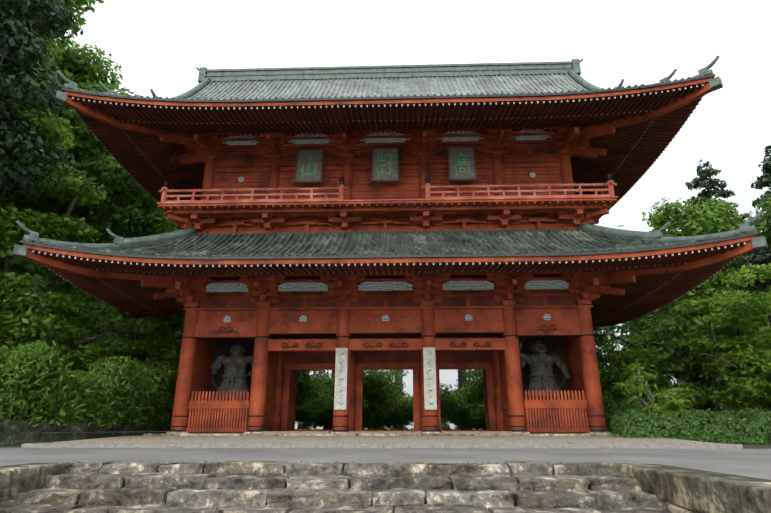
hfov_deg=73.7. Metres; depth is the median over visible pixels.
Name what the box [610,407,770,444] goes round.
hedge
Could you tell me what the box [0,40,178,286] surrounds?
tree
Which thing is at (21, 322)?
tree
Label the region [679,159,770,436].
tree
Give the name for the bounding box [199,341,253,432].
nio statue
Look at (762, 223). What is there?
tree
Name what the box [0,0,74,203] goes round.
tree
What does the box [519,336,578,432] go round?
nio statue
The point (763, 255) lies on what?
tree
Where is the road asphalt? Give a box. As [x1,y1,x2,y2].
[0,448,770,479]
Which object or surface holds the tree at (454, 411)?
on the terrain
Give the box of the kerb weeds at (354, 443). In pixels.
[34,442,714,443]
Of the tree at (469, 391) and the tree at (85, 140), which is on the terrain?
the tree at (469, 391)
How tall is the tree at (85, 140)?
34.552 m
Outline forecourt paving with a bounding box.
[21,433,742,448]
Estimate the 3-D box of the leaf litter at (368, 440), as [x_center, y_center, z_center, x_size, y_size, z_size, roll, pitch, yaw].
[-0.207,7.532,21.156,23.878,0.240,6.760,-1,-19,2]
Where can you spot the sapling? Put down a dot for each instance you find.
(638, 392)
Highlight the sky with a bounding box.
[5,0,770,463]
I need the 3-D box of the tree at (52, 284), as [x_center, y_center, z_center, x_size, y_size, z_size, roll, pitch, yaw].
[-21.185,5.289,41.348,14.008,14.292,12.083,12,-22,-31]
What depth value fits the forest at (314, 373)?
92.79 m
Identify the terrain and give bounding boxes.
[0,429,770,487]
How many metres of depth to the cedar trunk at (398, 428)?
58.64 m
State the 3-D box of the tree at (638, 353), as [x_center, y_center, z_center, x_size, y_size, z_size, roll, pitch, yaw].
[15.218,8.403,34.543,10.305,7.777,12.835,-1,-19,2]
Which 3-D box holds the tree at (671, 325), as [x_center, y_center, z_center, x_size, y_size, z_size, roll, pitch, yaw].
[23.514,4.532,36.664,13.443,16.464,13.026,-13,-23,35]
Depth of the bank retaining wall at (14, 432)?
22.11 m
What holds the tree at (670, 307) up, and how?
on the terrain
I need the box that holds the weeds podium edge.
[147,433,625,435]
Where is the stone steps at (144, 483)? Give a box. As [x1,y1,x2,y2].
[0,460,669,512]
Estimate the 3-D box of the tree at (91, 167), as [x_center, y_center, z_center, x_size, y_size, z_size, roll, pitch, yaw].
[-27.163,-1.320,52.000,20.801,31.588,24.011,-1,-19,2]
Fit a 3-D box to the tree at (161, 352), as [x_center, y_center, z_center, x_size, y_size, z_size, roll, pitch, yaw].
[-17.041,6.787,34.802,12.198,8.502,11.536,5,-19,-14]
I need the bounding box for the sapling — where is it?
[613,363,691,429]
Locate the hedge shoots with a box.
[618,409,770,417]
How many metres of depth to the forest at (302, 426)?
78.94 m
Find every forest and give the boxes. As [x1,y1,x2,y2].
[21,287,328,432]
[56,370,328,432]
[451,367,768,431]
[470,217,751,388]
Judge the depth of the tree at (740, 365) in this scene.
27.64 m
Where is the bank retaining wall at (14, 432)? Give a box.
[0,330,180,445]
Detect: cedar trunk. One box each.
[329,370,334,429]
[394,370,403,429]
[458,370,469,429]
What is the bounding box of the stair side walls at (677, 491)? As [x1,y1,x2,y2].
[0,461,770,512]
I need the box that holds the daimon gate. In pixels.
[12,55,767,433]
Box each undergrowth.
[0,339,177,427]
[603,399,770,437]
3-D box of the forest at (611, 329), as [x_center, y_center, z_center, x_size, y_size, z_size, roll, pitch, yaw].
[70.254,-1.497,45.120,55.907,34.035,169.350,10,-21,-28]
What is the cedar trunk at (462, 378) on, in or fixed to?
on the terrain
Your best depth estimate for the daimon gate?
28.20 m
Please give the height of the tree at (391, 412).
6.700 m
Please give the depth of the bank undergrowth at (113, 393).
22.90 m
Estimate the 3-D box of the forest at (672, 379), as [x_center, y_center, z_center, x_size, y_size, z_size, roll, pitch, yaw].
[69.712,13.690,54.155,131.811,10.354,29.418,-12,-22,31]
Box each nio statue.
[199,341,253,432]
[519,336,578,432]
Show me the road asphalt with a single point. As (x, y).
(755, 463)
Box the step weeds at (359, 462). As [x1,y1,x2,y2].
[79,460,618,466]
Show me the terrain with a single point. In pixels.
(756, 446)
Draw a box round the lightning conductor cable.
[32,261,65,432]
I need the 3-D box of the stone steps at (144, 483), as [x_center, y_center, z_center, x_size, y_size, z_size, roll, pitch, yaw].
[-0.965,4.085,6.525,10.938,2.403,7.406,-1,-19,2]
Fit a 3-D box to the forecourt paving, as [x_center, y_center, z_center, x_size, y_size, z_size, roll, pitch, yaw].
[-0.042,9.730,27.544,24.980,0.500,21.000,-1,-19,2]
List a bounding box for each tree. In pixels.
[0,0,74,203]
[0,0,139,173]
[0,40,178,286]
[0,101,134,367]
[7,87,181,314]
[29,230,182,361]
[54,299,185,383]
[295,370,405,429]
[313,370,413,429]
[440,369,485,429]
[452,369,483,404]
[593,330,716,421]
[606,193,770,438]
[625,207,702,435]
[675,263,770,411]
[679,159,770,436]
[731,145,770,297]
[747,197,770,250]
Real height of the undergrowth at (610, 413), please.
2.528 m
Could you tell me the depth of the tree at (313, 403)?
43.85 m
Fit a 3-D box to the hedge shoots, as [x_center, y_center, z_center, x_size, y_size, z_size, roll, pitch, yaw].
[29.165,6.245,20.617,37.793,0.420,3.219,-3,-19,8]
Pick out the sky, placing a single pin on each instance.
(159, 46)

